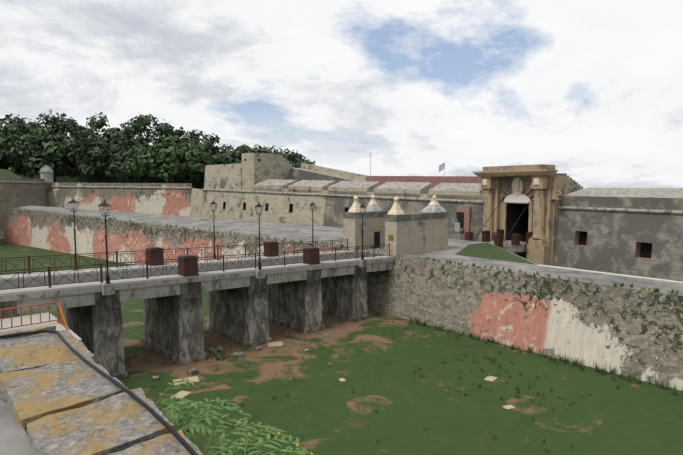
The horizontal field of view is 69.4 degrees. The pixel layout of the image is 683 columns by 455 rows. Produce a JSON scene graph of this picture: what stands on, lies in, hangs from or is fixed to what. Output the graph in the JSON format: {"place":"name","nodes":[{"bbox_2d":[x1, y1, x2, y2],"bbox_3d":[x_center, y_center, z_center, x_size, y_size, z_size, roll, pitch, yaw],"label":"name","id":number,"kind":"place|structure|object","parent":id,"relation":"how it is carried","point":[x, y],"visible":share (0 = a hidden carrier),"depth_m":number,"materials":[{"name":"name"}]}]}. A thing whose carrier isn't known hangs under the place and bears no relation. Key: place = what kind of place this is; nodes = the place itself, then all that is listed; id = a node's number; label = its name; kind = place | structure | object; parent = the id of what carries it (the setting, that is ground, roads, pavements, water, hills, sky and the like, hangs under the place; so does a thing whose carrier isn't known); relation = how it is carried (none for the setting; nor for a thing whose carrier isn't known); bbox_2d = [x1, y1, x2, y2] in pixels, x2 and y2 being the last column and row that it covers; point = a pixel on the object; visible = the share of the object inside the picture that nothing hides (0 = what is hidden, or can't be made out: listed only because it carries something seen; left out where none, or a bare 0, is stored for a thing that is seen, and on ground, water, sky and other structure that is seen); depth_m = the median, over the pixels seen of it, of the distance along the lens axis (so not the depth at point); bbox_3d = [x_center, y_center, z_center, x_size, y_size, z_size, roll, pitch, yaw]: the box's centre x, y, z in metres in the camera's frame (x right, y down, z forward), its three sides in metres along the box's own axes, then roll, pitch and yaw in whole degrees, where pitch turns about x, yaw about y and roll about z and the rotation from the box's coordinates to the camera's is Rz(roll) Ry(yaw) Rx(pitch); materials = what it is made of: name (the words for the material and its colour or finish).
{"place":"outdoors","nodes":[
{"label":"outdoors","id":0,"kind":"place"},
{"bbox_2d":[0,169,21,177],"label":"rampart grass","id":1,"kind":"structure","parent":0,"point":[5,173],"depth_m":112.02,"materials":[{"name":"green plant"}]},
{"bbox_2d":[0,389,33,454],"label":"pavement","id":2,"kind":"structure","parent":0,"point":[14,439],"depth_m":4.61,"materials":[{"name":"grey concrete"}]},
{"bbox_2d":[0,325,202,454],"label":"parapet coping stones","id":3,"kind":"object","parent":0,"point":[45,378],"visible":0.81,"depth_m":5.02,"materials":[{"name":"grey stone"}]},
{"bbox_2d":[0,349,160,441],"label":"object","id":4,"kind":"structure","parent":3,"relation":"on","point":[77,392],"depth_m":5.26,"materials":[{"name":"plant"}]},
{"bbox_2d":[0,330,197,454],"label":"parapet cable","id":5,"kind":"object","parent":3,"relation":"on","point":[174,433],"visible":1,"depth_m":5.32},
{"bbox_2d":[156,381,309,454],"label":"parapet weed stems","id":6,"kind":"object","parent":3,"relation":"on","point":[182,428],"visible":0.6,"depth_m":4.87,"materials":[{"name":"green plant"}]},
{"bbox_2d":[192,383,312,453],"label":"yellow flowers","id":7,"kind":"object","parent":3,"relation":"on","point":[279,434],"visible":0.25,"depth_m":4.80,"materials":[{"name":"yellow plant"}]},
{"bbox_2d":[8,167,203,188],"bbox_3d":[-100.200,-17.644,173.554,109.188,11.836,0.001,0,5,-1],"label":"understorey shade tree","id":8,"kind":"object","parent":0,"point":[110,179],"visible":0.04,"depth_m":173.90,"materials":[{"name":"green plant"}]},
{"bbox_2d":[0,112,314,182],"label":"tree foliage","id":9,"kind":"object","parent":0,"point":[157,162],"visible":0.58,"depth_m":128.55,"materials":[{"name":"green plant"}]},
{"bbox_2d":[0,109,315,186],"bbox_3d":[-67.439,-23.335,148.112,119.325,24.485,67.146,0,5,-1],"label":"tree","id":10,"kind":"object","parent":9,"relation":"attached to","point":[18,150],"depth_m":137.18,"materials":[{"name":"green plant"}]},
{"bbox_2d":[3,347,312,454],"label":"parapet weeds","id":11,"kind":"object","parent":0,"point":[190,431],"visible":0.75,"depth_m":4.83,"materials":[{"name":"green plant"}]},
{"bbox_2d":[0,189,682,454],"bbox_3d":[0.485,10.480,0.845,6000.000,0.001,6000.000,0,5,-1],"label":"ground","id":12,"kind":"structure","parent":0,"point":[321,409],"depth_m":25.33,"materials":[{"name":"green plant"}]},
{"bbox_2d":[0,177,48,238],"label":"bastion wall","id":13,"kind":"structure","parent":12,"relation":"on","point":[13,195],"depth_m":110.19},
{"bbox_2d":[0,312,81,341],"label":"landing stone","id":14,"kind":"object","parent":12,"relation":"on","point":[6,322],"visible":0.02,"depth_m":22.36,"materials":[{"name":"grey stone"}]},
{"bbox_2d":[0,301,68,330],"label":"landing balustrade","id":15,"kind":"object","parent":14,"relation":"on","point":[60,319],"visible":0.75,"depth_m":21.79,"materials":[{"name":"brown metal"}]},
{"bbox_2d":[48,183,191,216],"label":"rampart wall","id":16,"kind":"structure","parent":12,"relation":"on","point":[175,202],"depth_m":114.81,"materials":[{"name":"beige paint"}]},
{"bbox_2d":[4,208,340,264],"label":"outwork walls","id":17,"kind":"structure","parent":12,"relation":"on","point":[45,230],"depth_m":69.90,"materials":[{"name":"stone"}]},
{"bbox_2d":[16,206,682,295],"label":"wall-top walkway","id":18,"kind":"structure","parent":17,"relation":"on","point":[295,232],"depth_m":53.10,"materials":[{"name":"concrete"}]},
{"bbox_2d":[16,207,678,294],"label":"wall weeds","id":19,"kind":"object","parent":18,"relation":"on","point":[614,285],"depth_m":35.42,"materials":[{"name":"green plant"}]},
{"bbox_2d":[343,217,448,255],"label":"stone gate blocks","id":20,"kind":"object","parent":18,"relation":"on","point":[417,236],"visible":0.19,"depth_m":44.45,"materials":[{"name":"beige stone"}]},
{"bbox_2d":[374,231,379,247],"bbox_3d":[3.363,1.271,46.781,0.800,1.750,0.018,-4,6,-42],"label":"doorway","id":21,"kind":"structure","parent":20,"relation":"attached to","point":[376,238],"depth_m":46.77,"materials":[{"name":"black"}]},
{"bbox_2d":[388,235,393,240],"bbox_3d":[4.167,0.872,41.543,0.015,0.500,0.600,-4,6,-42],"label":"gate plaque","id":22,"kind":"object","parent":20,"relation":"attached to","point":[390,237],"visible":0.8,"depth_m":41.53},
{"bbox_2d":[343,211,448,221],"bbox_3d":[5.057,-1.158,45.812,7.280,0.550,6.680,-4,6,-42],"label":"cornice","id":23,"kind":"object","parent":20,"relation":"attached to","point":[405,216],"visible":0.85,"depth_m":44.36,"materials":[{"name":"grey stone"}]},
{"bbox_2d":[363,205,446,212],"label":"pyramidal roof bases","id":24,"kind":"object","parent":20,"relation":"on","point":[428,208],"depth_m":45.47,"materials":[{"name":"grey stone"}]},
{"bbox_2d":[455,222,459,239],"bbox_3d":[12.799,0.563,54.500,0.060,2.200,0.700,-3,6,-35],"label":"info sign","id":25,"kind":"object","parent":18,"relation":"on","point":[457,227],"visible":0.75,"depth_m":54.39,"materials":[{"name":"silver metal"}]},
{"bbox_2d":[455,243,533,263],"bbox_3d":[12.336,2.147,44.110,5.061,0.001,14.482,0,5,3],"label":"grass mound","id":26,"kind":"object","parent":18,"relation":"on","point":[485,250],"visible":1,"depth_m":42.79,"materials":[{"name":"green plant"}]},
{"bbox_2d":[464,229,532,246],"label":"planters","id":27,"kind":"object","parent":18,"relation":"on","point":[499,238],"visible":0.83,"depth_m":53.35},
{"bbox_2d":[538,265,682,282],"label":"outwork kerb","id":28,"kind":"structure","parent":18,"relation":"on","point":[613,274],"depth_m":32.45,"materials":[{"name":"stone"}]},
{"bbox_2d":[0,265,369,379],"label":"bridge piers","id":29,"kind":"structure","parent":12,"relation":"on","point":[174,330],"depth_m":32.61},
{"bbox_2d":[0,258,394,313],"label":"bridge deck beams","id":30,"kind":"structure","parent":29,"relation":"on","point":[71,298],"depth_m":28.63,"materials":[{"name":"grey concrete"}]},
{"bbox_2d":[0,251,355,280],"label":"bridge kerbs","id":31,"kind":"structure","parent":30,"relation":"on","point":[72,273],"depth_m":32.00,"materials":[{"name":"stone"}]},
{"bbox_2d":[0,253,375,288],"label":"bridge asphalt","id":32,"kind":"structure","parent":30,"relation":"on","point":[6,285],"depth_m":30.70,"materials":[{"name":"grey asphalt"}]},
{"bbox_2d":[0,250,394,295],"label":"bridge sidewalks","id":33,"kind":"structure","parent":30,"relation":"on","point":[8,292],"depth_m":29.55,"materials":[{"name":"concrete"}]},
{"bbox_2d":[0,239,389,289],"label":"bridge railing","id":34,"kind":"object","parent":33,"relation":"on","point":[187,263],"visible":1,"depth_m":31.67,"materials":[{"name":"black metal"}]},
{"bbox_2d":[68,198,365,283],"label":"lamp posts","id":35,"kind":"object","parent":30,"relation":"on","point":[104,203],"visible":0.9,"depth_m":30.70,"materials":[{"name":"black metal"}]},
{"bbox_2d":[69,203,364,214],"bbox_3d":[-7.433,-1.292,34.377,19.447,1.083,6.887,-4,6,-42],"label":"lamp glass","id":36,"kind":"object","parent":35,"relation":"attached to","point":[257,210],"visible":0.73,"depth_m":30.60,"materials":[{"name":"glass"}]},
{"bbox_2d":[152,319,331,381],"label":"rocks","id":37,"kind":"object","parent":12,"relation":"on","point":[194,371],"visible":0.92,"depth_m":30.37,"materials":[{"name":"grey stone"}]},
{"bbox_2d":[170,341,514,408],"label":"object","id":38,"kind":"object","parent":12,"relation":"on","point":[181,394],"visible":0.73,"depth_m":26.82,"materials":[{"name":"beige stone"}]},
{"bbox_2d":[117,317,682,452],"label":"grass tufts","id":39,"kind":"object","parent":12,"relation":"on","point":[441,327],"visible":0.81,"depth_m":28.62,"materials":[{"name":"green plant"}]},
{"bbox_2d":[346,249,682,390],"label":"outwork walls","id":40,"kind":"structure","parent":12,"relation":"on","point":[624,331],"depth_m":31.26,"materials":[{"name":"grey stone"}]},
{"bbox_2d":[483,164,568,265],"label":"portal wall","id":41,"kind":"structure","parent":12,"relation":"on","point":[563,186],"depth_m":52.61,"materials":[{"name":"beige stone"}]},
{"bbox_2d":[473,198,531,243],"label":"drawbridge chains","id":42,"kind":"object","parent":41,"relation":"attached to","point":[513,226],"visible":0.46,"depth_m":53.51,"materials":[{"name":"black metal"}]},
{"bbox_2d":[489,240,526,252],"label":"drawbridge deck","id":43,"kind":"structure","parent":41,"relation":"in","point":[522,247],"depth_m":52.40,"materials":[{"name":"stone"}]},
{"bbox_2d":[483,177,539,195],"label":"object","id":44,"kind":"object","parent":41,"relation":"attached to","point":[517,184],"visible":0.94,"depth_m":54.72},
{"bbox_2d":[473,169,561,265],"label":"portal orders","id":45,"kind":"object","parent":41,"relation":"attached to","point":[546,191],"visible":0.83,"depth_m":52.10,"materials":[{"name":"beige stone"}]},
{"bbox_2d":[504,194,530,202],"bbox_3d":[19.583,-3.279,55.021,0.001,1.073,3.588,-3,6,-35],"label":"tympanum","id":46,"kind":"object","parent":41,"relation":"attached to","point":[519,198],"visible":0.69,"depth_m":54.98,"materials":[{"name":"white stone"}]},
{"bbox_2d":[554,209,682,281],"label":"curtain","id":47,"kind":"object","parent":12,"relation":"on","point":[613,238],"visible":0.62,"depth_m":46.73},
{"bbox_2d":[244,159,652,257],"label":"window openings","id":48,"kind":"object","parent":47,"relation":"in","point":[646,250],"visible":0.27,"depth_m":46.14,"materials":[{"name":"black"}]},
{"bbox_2d":[574,231,650,259],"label":"window reveals","id":49,"kind":"object","parent":47,"relation":"attached to","point":[577,239],"visible":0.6,"depth_m":46.22,"materials":[{"name":"stone"}]},
{"bbox_2d":[0,0,682,188],"label":"sky","id":50,"kind":"structure","parent":0,"point":[591,90],"materials":[{"name":"white"}]},
{"bbox_2d":[348,195,439,214],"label":"pyramidal roof finials","id":51,"kind":"object","parent":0,"point":[396,209],"visible":1,"depth_m":45.24,"materials":[{"name":"beige stone"}]},
{"bbox_2d":[366,176,480,187],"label":"red wall","id":52,"kind":"structure","parent":0,"point":[435,180],"depth_m":129.21,"materials":[{"name":"paint"}]},
{"bbox_2d":[190,153,682,240],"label":"fortress wall","id":53,"kind":"structure","parent":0,"point":[249,172],"depth_m":81.20,"materials":[{"name":"beige stone"}]},
{"bbox_2d":[223,202,346,212],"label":"window openings","id":54,"kind":"object","parent":53,"relation":"in","point":[244,205],"depth_m":85.34,"materials":[{"name":"black"}]},
{"bbox_2d":[224,203,348,212],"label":"window reveals","id":55,"kind":"object","parent":54,"relation":"in","point":[347,210],"depth_m":84.91,"materials":[{"name":"black"}]},
{"bbox_2d":[0,163,682,214],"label":"enceinte copings","id":56,"kind":"object","parent":53,"relation":"on","point":[634,192],"visible":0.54,"depth_m":66.02,"materials":[{"name":"stone"}]},
{"bbox_2d":[39,165,54,187],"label":"sentry turret","id":57,"kind":"object","parent":56,"relation":"on","point":[46,173],"visible":0.71,"depth_m":126.86,"materials":[{"name":"grey stone"}]},
{"bbox_2d":[555,173,582,192],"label":"stair wall","id":58,"kind":"structure","parent":56,"relation":"attached to","point":[573,185],"depth_m":64.23,"materials":[{"name":"grey stone"}]},
{"bbox_2d":[454,207,470,239],"bbox_3d":[14.865,-0.422,61.617,0.700,4.200,2.600,-3,6,-35],"label":"door frame","id":59,"kind":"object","parent":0,"point":[467,218],"depth_m":60.92,"materials":[{"name":"red"}]},
{"bbox_2d":[456,212,463,227],"bbox_3d":[14.828,-0.928,61.672,0.050,2.000,1.200,-3,6,-35],"label":"doorway","id":60,"kind":"structure","parent":59,"relation":"in","point":[460,216],"depth_m":61.50,"materials":[{"name":"black"}]},
{"bbox_2d":[506,203,528,241],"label":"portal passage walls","id":61,"kind":"structure","parent":0,"point":[514,211],"depth_m":57.68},
{"bbox_2d":[501,180,533,201],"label":"portal brick strips","id":62,"kind":"object","parent":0,"point":[503,192],"visible":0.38,"depth_m":56.57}
]}

